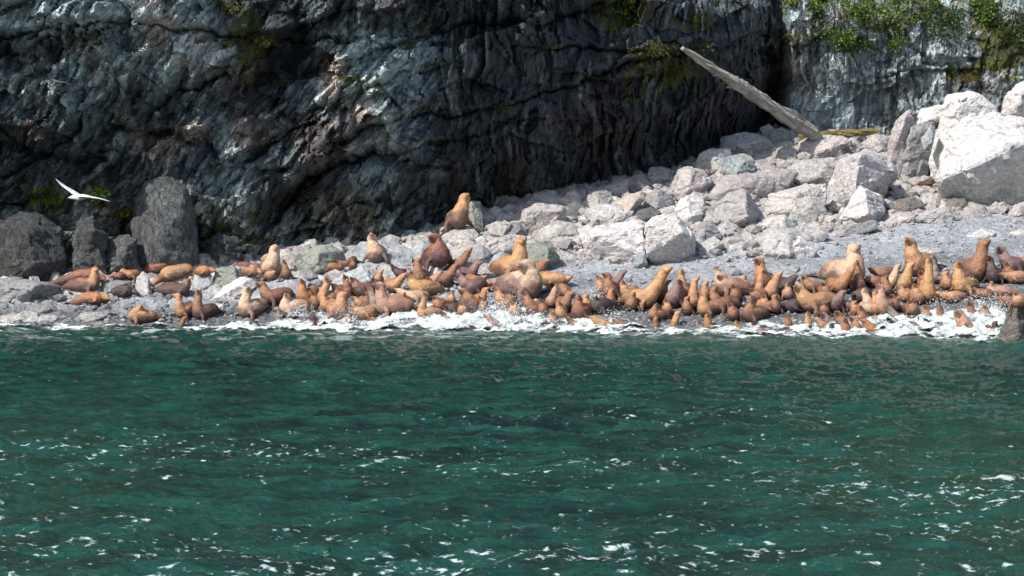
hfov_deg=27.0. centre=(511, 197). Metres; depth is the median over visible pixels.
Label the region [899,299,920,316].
sea lion
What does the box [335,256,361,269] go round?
sea lion
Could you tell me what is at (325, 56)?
grass tuft
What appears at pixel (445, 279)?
sea lion
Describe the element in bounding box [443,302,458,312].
sea lion
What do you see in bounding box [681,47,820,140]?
driftwood log
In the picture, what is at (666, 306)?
sea lion
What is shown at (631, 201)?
boulder
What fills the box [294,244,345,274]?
boulder
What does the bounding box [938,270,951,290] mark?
sea lion
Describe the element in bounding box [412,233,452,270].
sea lion
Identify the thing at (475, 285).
sea lion
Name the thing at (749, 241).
scree
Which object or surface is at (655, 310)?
sea lion
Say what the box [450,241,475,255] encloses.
boulder
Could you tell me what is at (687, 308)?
sea lion
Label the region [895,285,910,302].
sea lion
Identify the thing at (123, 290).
sea lion
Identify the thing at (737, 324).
sea lion
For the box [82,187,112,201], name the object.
grass tuft
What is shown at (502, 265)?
sea lion
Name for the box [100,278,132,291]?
boulder
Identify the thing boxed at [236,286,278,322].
sea lion
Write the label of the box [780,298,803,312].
sea lion
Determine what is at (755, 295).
sea lion
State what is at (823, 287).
sea lion
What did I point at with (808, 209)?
boulder
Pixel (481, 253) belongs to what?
boulder
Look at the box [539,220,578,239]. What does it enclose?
boulder
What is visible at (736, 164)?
boulder
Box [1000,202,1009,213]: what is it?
boulder
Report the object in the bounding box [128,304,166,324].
sea lion
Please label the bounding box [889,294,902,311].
sea lion
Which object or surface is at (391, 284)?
sea lion
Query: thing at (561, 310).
sea lion
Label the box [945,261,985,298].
sea lion
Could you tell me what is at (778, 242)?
boulder
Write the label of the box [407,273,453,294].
sea lion
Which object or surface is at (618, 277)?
sea lion
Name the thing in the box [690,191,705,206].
boulder
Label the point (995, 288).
sea lion
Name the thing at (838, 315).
sea lion
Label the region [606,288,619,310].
sea lion
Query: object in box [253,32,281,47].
grass tuft
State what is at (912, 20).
shrub
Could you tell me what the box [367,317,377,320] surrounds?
sea lion
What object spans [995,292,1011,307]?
sea lion
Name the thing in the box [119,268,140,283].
sea lion
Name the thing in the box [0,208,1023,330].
pebbles
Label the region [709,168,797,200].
boulder
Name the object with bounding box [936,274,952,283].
sea lion
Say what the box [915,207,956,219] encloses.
boulder
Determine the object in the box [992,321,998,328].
sea lion
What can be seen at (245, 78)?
grass tuft
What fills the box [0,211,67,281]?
boulder
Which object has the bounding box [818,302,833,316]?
sea lion
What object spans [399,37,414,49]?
grass tuft
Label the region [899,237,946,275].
sea lion
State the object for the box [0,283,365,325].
pebbles
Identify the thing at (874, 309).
sea lion
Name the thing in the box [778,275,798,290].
sea lion
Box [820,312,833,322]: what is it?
sea lion
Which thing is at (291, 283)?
boulder
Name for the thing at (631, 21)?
shrub
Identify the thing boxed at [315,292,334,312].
sea lion
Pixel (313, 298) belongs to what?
sea lion
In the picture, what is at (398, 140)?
cliff
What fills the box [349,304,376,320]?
sea lion
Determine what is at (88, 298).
sea lion
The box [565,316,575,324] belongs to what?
sea lion
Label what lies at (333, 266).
sea lion
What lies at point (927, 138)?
boulder
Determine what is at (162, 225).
boulder
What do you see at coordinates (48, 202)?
grass tuft
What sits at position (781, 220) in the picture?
boulder
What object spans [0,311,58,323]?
boulder
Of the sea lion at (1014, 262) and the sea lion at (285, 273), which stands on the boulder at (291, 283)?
the sea lion at (285, 273)
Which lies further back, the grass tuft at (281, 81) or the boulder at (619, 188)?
the boulder at (619, 188)
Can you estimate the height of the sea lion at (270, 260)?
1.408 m
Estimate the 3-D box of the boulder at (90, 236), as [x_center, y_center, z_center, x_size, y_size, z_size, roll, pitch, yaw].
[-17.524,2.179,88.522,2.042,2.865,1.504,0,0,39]
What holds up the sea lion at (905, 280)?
on the beach
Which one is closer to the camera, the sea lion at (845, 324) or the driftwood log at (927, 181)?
the sea lion at (845, 324)
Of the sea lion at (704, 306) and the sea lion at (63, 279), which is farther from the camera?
the sea lion at (63, 279)
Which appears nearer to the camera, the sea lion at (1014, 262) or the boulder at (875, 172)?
the sea lion at (1014, 262)
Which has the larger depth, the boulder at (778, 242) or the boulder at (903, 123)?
the boulder at (903, 123)
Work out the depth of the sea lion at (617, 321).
79.27 m
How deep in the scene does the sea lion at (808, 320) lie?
78.05 m
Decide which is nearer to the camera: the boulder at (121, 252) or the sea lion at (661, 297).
the sea lion at (661, 297)
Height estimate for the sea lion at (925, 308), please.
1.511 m
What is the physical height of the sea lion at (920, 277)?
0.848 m
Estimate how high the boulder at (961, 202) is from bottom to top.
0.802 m
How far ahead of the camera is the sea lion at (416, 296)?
82.72 m
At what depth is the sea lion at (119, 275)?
85.63 m
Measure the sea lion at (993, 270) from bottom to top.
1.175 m
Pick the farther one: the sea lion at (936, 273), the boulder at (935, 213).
the boulder at (935, 213)
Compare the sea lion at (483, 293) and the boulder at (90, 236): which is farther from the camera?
the boulder at (90, 236)
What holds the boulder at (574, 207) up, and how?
on the beach
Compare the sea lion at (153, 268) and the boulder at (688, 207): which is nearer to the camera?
the sea lion at (153, 268)
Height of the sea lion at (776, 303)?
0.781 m
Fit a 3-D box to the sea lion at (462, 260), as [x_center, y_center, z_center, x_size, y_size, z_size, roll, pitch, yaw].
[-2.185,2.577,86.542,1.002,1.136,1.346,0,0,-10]
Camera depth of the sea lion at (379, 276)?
84.83 m
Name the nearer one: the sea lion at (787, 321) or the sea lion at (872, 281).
the sea lion at (787, 321)
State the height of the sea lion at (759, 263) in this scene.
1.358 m
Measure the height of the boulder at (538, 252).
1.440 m
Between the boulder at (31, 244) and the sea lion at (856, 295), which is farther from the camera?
the boulder at (31, 244)
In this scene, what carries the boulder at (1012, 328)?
on the beach
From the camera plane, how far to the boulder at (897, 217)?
93.18 m
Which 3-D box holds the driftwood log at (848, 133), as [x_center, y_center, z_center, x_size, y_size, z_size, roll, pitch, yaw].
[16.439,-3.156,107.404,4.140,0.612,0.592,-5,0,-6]
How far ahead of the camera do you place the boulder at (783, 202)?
94.26 m
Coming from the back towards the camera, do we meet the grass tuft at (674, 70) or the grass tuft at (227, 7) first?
the grass tuft at (674, 70)
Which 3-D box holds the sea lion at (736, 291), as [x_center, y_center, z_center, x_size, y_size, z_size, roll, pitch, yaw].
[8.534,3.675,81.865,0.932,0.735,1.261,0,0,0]
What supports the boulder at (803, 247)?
on the beach
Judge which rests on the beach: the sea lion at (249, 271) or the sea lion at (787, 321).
the sea lion at (787, 321)
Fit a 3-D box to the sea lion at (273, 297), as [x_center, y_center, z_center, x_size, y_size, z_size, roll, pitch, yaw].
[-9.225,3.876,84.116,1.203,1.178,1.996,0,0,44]
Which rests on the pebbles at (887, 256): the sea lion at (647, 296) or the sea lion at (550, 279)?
the sea lion at (550, 279)
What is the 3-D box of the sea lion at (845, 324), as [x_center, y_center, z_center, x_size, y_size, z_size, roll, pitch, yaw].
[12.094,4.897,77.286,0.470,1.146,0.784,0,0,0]
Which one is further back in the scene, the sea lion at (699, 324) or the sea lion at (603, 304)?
the sea lion at (603, 304)
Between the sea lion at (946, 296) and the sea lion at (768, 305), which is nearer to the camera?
the sea lion at (768, 305)
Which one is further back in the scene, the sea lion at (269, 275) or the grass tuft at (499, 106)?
the grass tuft at (499, 106)
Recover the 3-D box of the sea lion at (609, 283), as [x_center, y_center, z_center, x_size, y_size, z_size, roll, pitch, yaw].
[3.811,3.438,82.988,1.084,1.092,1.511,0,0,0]
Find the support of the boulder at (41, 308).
on the beach
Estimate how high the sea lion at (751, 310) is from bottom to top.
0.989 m
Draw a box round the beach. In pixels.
[0,123,1023,338]
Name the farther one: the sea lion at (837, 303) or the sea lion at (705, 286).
the sea lion at (705, 286)
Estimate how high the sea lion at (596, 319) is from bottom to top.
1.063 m
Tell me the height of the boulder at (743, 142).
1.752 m
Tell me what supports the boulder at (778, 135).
on the beach
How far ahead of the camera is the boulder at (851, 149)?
107.58 m
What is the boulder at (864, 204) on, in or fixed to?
on the beach
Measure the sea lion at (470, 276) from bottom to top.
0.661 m
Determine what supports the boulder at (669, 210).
on the beach
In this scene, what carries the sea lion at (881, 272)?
on the beach
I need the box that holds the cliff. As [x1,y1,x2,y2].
[0,0,1023,268]
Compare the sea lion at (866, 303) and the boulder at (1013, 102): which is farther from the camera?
the boulder at (1013, 102)
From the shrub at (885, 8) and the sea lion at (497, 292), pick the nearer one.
the sea lion at (497, 292)
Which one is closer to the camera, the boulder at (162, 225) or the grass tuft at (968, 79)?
the boulder at (162, 225)
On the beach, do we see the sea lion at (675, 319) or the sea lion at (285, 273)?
the sea lion at (675, 319)
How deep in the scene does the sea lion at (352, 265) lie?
87.38 m
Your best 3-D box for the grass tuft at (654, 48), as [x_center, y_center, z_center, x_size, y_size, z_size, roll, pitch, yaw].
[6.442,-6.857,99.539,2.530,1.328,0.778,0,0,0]
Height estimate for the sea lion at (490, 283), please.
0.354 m
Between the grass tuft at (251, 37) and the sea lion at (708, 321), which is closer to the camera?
the sea lion at (708, 321)
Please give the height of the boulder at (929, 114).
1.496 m
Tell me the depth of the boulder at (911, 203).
94.71 m
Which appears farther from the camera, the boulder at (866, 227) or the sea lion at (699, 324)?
the boulder at (866, 227)
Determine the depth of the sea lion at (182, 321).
82.28 m
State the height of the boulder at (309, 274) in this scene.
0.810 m
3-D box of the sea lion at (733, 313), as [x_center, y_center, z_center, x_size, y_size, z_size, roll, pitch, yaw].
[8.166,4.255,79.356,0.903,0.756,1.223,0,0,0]
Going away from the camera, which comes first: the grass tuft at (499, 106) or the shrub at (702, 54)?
the grass tuft at (499, 106)
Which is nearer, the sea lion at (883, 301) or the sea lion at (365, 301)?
the sea lion at (883, 301)
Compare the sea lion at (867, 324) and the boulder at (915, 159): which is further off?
the boulder at (915, 159)
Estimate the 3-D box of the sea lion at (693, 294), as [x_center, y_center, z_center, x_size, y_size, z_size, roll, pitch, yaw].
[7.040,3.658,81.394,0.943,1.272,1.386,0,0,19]
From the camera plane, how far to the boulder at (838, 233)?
90.69 m
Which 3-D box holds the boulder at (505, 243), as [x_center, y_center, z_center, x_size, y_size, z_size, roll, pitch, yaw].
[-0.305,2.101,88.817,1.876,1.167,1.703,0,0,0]
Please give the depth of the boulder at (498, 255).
86.06 m
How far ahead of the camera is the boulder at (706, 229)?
89.67 m
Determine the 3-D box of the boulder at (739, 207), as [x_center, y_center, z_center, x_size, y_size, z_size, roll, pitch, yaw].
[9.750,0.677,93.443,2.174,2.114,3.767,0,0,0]
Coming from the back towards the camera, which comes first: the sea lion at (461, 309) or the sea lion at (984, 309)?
the sea lion at (461, 309)
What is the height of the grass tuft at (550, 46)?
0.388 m
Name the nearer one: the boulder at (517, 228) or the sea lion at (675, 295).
the sea lion at (675, 295)
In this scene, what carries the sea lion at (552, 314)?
on the beach
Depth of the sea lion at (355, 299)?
82.56 m
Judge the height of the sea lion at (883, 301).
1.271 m
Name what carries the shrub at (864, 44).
on the cliff
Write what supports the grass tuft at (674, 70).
on the cliff
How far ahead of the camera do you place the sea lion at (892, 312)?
78.79 m
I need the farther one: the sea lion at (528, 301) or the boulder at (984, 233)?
the boulder at (984, 233)
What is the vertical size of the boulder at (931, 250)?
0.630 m
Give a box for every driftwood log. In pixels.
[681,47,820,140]
[798,128,878,140]
[911,177,934,187]
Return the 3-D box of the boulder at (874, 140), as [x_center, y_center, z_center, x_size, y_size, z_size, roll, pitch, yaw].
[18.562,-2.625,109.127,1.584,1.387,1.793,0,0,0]
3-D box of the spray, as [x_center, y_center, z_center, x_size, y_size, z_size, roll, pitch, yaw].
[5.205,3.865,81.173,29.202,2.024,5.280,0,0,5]
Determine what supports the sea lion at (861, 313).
on the beach
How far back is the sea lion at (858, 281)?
82.43 m
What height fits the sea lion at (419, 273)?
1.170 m
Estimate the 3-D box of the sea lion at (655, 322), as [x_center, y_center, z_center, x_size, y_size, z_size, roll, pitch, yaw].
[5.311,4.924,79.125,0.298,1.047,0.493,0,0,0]
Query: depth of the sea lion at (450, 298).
82.58 m
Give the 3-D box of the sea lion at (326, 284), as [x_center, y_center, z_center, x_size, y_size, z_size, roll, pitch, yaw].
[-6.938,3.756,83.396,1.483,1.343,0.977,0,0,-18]
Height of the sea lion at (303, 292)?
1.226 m
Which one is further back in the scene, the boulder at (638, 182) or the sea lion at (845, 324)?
the boulder at (638, 182)
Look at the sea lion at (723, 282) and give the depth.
81.97 m
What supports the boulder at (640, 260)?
on the beach
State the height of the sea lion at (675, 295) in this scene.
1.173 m
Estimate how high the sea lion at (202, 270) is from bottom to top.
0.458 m
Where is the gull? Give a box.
[56,179,109,201]
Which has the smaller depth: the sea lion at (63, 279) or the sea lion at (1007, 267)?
the sea lion at (1007, 267)
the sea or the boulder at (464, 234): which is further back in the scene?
the boulder at (464, 234)
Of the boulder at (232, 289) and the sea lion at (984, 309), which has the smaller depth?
the sea lion at (984, 309)
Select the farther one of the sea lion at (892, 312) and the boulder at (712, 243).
the boulder at (712, 243)
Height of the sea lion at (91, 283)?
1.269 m
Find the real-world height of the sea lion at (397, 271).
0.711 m
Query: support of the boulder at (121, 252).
on the beach
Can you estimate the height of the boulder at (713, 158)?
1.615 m
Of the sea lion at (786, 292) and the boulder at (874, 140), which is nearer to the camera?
the sea lion at (786, 292)
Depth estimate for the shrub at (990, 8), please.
110.17 m
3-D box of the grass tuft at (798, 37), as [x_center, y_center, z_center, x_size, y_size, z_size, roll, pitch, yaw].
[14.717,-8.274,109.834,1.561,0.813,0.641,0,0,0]
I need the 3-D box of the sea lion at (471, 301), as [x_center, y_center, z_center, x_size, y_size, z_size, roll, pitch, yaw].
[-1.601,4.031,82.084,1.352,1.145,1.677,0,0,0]
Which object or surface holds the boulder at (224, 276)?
on the beach
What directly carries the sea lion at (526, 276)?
on the beach
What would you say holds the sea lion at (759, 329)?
on the beach
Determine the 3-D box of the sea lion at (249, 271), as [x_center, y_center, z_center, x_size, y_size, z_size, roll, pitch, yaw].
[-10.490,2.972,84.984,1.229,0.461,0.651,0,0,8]
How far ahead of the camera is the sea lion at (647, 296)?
81.28 m
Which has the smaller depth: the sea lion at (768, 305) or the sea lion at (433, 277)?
the sea lion at (768, 305)
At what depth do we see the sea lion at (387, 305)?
81.78 m
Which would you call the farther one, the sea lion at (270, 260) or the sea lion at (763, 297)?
the sea lion at (270, 260)
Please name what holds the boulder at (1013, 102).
on the beach
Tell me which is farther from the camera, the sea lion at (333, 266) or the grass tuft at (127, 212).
the grass tuft at (127, 212)
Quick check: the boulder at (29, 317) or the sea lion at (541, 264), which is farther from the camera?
the sea lion at (541, 264)
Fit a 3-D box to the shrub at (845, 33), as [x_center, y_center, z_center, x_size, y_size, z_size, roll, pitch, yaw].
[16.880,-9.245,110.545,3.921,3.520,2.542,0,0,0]
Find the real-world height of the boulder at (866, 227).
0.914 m
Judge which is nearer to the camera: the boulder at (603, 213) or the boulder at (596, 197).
the boulder at (603, 213)
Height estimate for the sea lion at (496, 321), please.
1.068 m
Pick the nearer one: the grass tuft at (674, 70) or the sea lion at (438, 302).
the sea lion at (438, 302)
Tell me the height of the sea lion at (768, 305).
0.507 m
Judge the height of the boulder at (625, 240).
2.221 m
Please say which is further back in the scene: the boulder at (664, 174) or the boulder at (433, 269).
the boulder at (664, 174)
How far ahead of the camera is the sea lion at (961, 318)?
76.94 m
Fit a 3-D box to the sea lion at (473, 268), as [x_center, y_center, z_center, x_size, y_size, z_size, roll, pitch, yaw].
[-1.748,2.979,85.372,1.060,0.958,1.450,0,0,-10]
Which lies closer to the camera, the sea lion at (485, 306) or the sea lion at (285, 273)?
the sea lion at (485, 306)
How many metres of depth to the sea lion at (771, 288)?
81.05 m
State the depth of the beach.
86.80 m
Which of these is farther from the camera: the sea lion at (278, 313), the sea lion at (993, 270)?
the sea lion at (993, 270)
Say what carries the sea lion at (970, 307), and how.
on the beach
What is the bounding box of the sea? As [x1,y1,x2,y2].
[0,323,1023,575]
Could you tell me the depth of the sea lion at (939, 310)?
78.84 m
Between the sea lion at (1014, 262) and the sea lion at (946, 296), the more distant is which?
the sea lion at (1014, 262)
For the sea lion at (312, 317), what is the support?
on the beach
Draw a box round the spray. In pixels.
[274,278,1011,324]
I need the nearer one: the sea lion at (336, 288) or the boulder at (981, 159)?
the sea lion at (336, 288)
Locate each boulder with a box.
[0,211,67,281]
[0,276,58,301]
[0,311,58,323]
[25,302,57,313]
[71,215,108,273]
[74,311,105,321]
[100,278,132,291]
[104,234,141,274]
[129,176,199,267]
[135,271,151,297]
[192,274,212,289]
[200,233,243,267]
[212,266,244,285]
[213,276,257,300]
[216,303,224,309]
[251,277,310,299]
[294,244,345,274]
[299,269,317,280]
[329,265,372,295]
[345,240,415,270]
[411,241,429,255]
[429,266,442,273]
[441,225,477,242]
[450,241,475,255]
[466,201,483,233]
[470,246,491,263]
[484,234,526,254]
[492,250,506,261]
[510,222,526,235]
[518,203,566,234]
[526,242,559,268]
[530,189,556,202]
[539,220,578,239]
[562,190,582,205]
[566,201,584,216]
[578,204,633,224]
[578,224,593,242]
[582,189,612,207]
[582,219,644,262]
[603,180,629,195]
[613,191,644,210]
[628,174,650,192]
[628,207,660,220]
[633,251,647,267]
[641,189,674,209]
[644,213,695,263]
[647,166,673,181]
[660,205,675,213]
[672,166,711,195]
[674,195,702,222]
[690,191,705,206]
[695,148,730,172]
[695,220,721,240]
[698,237,722,253]
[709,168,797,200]
[712,189,759,228]
[720,132,773,153]
[721,155,754,174]
[762,214,796,228]
[762,227,806,258]
[764,183,826,216]
[768,127,794,144]
[773,145,796,158]
[786,157,837,185]
[788,196,826,223]
[792,236,817,258]
[797,135,851,157]
[826,148,897,205]
[831,230,846,237]
[839,185,885,222]
[842,220,877,234]
[843,145,855,153]
[864,134,889,147]
[884,212,914,224]
[887,107,914,176]
[890,196,923,211]
[900,121,935,177]
[914,105,941,128]
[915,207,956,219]
[917,246,942,253]
[921,125,934,149]
[928,91,997,176]
[930,193,941,206]
[935,111,1023,204]
[945,197,967,207]
[964,205,991,217]
[965,228,995,238]
[998,291,1023,342]
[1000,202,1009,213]
[1001,81,1023,116]
[1007,202,1023,216]
[1009,229,1023,234]
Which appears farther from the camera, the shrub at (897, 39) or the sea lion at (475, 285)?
the shrub at (897, 39)
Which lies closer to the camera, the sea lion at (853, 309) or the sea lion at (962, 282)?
the sea lion at (853, 309)
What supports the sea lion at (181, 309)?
on the beach
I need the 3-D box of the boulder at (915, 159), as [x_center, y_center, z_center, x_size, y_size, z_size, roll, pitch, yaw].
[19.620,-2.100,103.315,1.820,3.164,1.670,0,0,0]
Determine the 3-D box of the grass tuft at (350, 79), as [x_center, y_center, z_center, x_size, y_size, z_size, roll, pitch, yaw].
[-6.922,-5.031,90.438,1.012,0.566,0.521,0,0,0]
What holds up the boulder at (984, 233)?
on the beach
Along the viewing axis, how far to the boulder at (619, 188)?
99.72 m
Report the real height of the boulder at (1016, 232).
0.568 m
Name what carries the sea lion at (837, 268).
on the beach
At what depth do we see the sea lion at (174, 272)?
86.61 m
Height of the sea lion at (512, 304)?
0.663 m
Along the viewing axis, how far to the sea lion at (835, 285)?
82.03 m
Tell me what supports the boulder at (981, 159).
on the beach
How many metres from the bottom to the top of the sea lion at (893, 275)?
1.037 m
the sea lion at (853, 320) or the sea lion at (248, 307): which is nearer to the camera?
the sea lion at (853, 320)
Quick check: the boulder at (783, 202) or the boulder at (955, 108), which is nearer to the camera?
the boulder at (783, 202)
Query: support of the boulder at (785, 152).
on the beach
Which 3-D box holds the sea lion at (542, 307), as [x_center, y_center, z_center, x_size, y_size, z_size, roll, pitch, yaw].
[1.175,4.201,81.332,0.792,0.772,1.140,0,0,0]
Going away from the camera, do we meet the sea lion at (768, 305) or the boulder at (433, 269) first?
the sea lion at (768, 305)
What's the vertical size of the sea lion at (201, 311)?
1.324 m
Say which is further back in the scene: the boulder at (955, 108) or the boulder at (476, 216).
the boulder at (955, 108)
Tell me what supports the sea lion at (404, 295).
on the beach
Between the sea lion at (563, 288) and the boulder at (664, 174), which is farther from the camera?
the boulder at (664, 174)
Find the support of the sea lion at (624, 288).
on the beach
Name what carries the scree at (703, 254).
on the beach
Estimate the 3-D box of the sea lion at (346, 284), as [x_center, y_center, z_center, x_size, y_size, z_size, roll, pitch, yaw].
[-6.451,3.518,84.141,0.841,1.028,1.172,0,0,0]
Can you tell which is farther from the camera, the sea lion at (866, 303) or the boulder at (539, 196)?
the boulder at (539, 196)
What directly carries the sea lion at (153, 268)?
on the beach
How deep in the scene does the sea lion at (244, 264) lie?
89.03 m
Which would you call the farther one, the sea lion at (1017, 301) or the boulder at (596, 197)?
the boulder at (596, 197)
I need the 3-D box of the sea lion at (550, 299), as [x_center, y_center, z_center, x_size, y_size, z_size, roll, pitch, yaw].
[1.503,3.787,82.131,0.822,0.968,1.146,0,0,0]
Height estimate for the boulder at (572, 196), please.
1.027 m
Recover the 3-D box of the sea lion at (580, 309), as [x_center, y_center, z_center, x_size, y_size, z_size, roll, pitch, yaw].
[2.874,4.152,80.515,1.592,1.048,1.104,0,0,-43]
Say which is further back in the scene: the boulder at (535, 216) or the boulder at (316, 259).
the boulder at (535, 216)
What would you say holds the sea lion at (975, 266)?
on the beach
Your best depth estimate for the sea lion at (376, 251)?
87.70 m
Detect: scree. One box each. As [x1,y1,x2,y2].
[207,128,1023,304]
[322,124,1011,287]
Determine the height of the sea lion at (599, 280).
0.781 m
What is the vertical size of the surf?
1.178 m
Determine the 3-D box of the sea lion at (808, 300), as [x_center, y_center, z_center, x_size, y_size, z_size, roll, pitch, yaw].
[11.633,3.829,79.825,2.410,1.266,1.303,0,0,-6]
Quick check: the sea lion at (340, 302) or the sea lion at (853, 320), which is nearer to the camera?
the sea lion at (853, 320)
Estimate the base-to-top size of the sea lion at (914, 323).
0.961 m
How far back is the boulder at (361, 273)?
84.74 m
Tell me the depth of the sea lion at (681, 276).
82.03 m
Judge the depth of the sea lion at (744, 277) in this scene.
82.26 m
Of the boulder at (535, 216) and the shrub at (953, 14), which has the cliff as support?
the shrub at (953, 14)
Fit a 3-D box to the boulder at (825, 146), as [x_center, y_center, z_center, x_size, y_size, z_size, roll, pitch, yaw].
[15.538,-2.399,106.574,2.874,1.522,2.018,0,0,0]
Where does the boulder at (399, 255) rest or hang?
on the beach
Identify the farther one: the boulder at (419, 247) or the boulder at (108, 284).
the boulder at (419, 247)
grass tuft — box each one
[29,192,62,209]
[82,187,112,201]
[101,204,134,218]
[213,0,238,15]
[229,29,268,46]
[238,75,253,82]
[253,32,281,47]
[276,80,292,86]
[320,53,333,59]
[338,72,359,84]
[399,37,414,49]
[411,20,427,31]
[488,102,516,115]
[537,44,560,49]
[623,97,639,104]
[635,36,669,62]
[659,64,692,83]
[782,29,810,43]
[954,71,981,83]
[986,21,1019,44]
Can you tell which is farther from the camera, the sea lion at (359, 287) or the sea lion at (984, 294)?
the sea lion at (359, 287)
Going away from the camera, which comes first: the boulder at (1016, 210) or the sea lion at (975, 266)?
the sea lion at (975, 266)
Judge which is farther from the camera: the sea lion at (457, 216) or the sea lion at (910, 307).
the sea lion at (457, 216)
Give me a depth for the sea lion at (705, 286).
81.60 m
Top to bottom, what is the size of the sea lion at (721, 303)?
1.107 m
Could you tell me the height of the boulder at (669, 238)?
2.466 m
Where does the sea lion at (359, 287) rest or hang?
on the beach
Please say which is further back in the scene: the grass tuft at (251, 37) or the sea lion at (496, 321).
the grass tuft at (251, 37)
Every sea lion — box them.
[49,269,105,284]
[59,266,99,291]
[64,292,109,304]
[106,285,137,296]
[109,272,130,278]
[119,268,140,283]
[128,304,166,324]
[142,262,168,273]
[152,263,194,285]
[152,278,191,295]
[170,293,192,321]
[179,316,186,325]
[187,265,215,275]
[192,289,225,322]
[232,262,258,266]
[234,266,262,276]
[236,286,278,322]
[255,281,294,311]
[256,244,281,278]
[262,270,276,280]
[272,307,283,319]
[276,259,296,281]
[279,293,311,318]
[296,278,318,303]
[307,307,318,324]
[310,291,319,308]
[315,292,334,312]
[317,277,335,303]
[320,262,344,274]
[324,291,353,324]
[331,283,348,300]
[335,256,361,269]
[342,274,355,297]
[348,259,356,270]
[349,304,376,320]
[350,277,375,296]
[350,296,362,306]
[358,232,392,264]
[362,291,368,306]
[366,285,379,315]
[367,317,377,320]
[372,281,417,316]
[374,269,383,281]
[384,272,407,292]
[390,264,412,278]
[394,288,431,304]
[400,292,411,299]
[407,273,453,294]
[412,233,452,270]
[413,258,429,279]
[417,293,446,317]
[430,270,442,281]
[432,296,446,310]
[437,263,458,286]
[440,193,477,235]
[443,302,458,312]
[446,291,456,303]
[449,247,472,268]
[453,272,485,294]
[456,301,467,314]
[457,288,478,312]
[458,260,483,275]
[465,274,487,278]
[474,286,490,304]
[478,296,491,312]
[483,314,501,325]
[485,279,495,286]
[487,236,527,276]
[489,259,547,305]
[492,286,517,310]
[509,301,522,315]
[521,291,542,318]
[534,258,550,271]
[538,298,548,316]
[540,271,572,291]
[545,284,557,307]
[548,310,556,323]
[554,290,574,312]
[555,301,567,320]
[557,283,574,297]
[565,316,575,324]
[569,294,592,318]
[582,294,591,302]
[588,315,611,325]
[590,296,622,316]
[592,275,603,293]
[600,272,620,297]
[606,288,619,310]
[612,270,626,288]
[612,318,627,323]
[617,265,672,311]
[617,279,639,296]
[622,292,643,311]
[648,302,672,323]
[652,316,658,327]
[656,279,671,302]
[660,279,685,307]
[662,298,674,313]
[670,311,680,325]
[677,269,689,295]
[680,296,696,314]
[688,277,708,308]
[695,290,717,318]
[696,320,704,328]
[701,281,709,299]
[704,313,713,327]
[709,286,745,314]
[713,266,720,285]
[714,273,753,295]
[722,302,743,321]
[729,284,746,301]
[734,320,742,329]
[740,275,747,281]
[742,298,777,323]
[746,288,768,303]
[749,268,764,294]
[752,257,772,286]
[756,294,768,303]
[756,300,786,312]
[756,328,769,333]
[764,271,782,300]
[771,294,783,314]
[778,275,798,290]
[779,282,794,300]
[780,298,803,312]
[784,313,792,325]
[793,283,835,316]
[801,275,820,293]
[804,311,812,325]
[806,243,866,286]
[812,317,828,327]
[817,282,830,291]
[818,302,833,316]
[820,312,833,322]
[825,266,855,293]
[829,290,847,314]
[834,311,848,321]
[839,317,850,330]
[841,299,850,312]
[846,300,857,316]
[848,260,867,290]
[849,316,861,327]
[851,287,871,302]
[857,305,867,320]
[858,287,872,315]
[860,318,879,331]
[864,276,880,287]
[867,290,877,315]
[868,266,892,276]
[875,283,893,314]
[881,263,900,286]
[881,275,897,295]
[886,306,899,317]
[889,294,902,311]
[894,262,915,291]
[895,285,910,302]
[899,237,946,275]
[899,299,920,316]
[910,283,931,304]
[910,321,922,328]
[914,270,936,289]
[921,257,941,303]
[921,305,931,315]
[930,254,940,283]
[935,291,973,302]
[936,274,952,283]
[936,305,943,315]
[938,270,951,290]
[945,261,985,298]
[953,309,975,332]
[962,239,990,280]
[966,301,975,314]
[971,287,993,302]
[980,255,1003,284]
[981,305,990,316]
[987,281,1019,300]
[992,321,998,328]
[995,246,1023,270]
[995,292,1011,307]
[999,271,1023,283]
[1000,262,1013,281]
[1005,292,1023,314]
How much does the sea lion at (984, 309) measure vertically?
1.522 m
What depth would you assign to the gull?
59.96 m
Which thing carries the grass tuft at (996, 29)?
on the cliff
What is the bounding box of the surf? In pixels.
[0,300,1005,340]
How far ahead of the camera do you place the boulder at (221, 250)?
89.90 m
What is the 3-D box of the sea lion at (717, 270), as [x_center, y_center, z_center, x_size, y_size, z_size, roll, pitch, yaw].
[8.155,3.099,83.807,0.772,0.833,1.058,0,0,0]
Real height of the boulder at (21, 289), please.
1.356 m
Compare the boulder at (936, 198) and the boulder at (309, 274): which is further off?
the boulder at (936, 198)
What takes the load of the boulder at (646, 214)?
on the beach
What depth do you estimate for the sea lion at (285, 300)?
82.65 m
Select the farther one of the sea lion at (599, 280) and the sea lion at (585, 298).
the sea lion at (599, 280)
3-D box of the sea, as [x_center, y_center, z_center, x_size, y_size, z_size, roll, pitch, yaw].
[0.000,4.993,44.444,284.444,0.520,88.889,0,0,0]
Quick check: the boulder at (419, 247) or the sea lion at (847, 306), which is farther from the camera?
the boulder at (419, 247)
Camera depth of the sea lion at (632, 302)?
80.94 m
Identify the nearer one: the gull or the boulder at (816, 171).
the gull
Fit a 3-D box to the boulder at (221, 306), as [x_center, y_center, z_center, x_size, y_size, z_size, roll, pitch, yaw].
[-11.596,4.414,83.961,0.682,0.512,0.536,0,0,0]
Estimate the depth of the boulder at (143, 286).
85.18 m
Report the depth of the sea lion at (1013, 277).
83.43 m
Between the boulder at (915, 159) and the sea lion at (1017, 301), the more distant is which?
the boulder at (915, 159)
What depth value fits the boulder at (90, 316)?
83.09 m
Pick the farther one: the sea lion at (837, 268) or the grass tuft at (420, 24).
the grass tuft at (420, 24)
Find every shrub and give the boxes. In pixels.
[612,0,638,25]
[677,38,714,60]
[780,0,821,13]
[807,0,875,52]
[840,26,876,58]
[849,0,909,34]
[880,0,945,26]
[883,24,907,53]
[921,1,968,46]
[966,0,1002,25]
[994,4,1023,47]

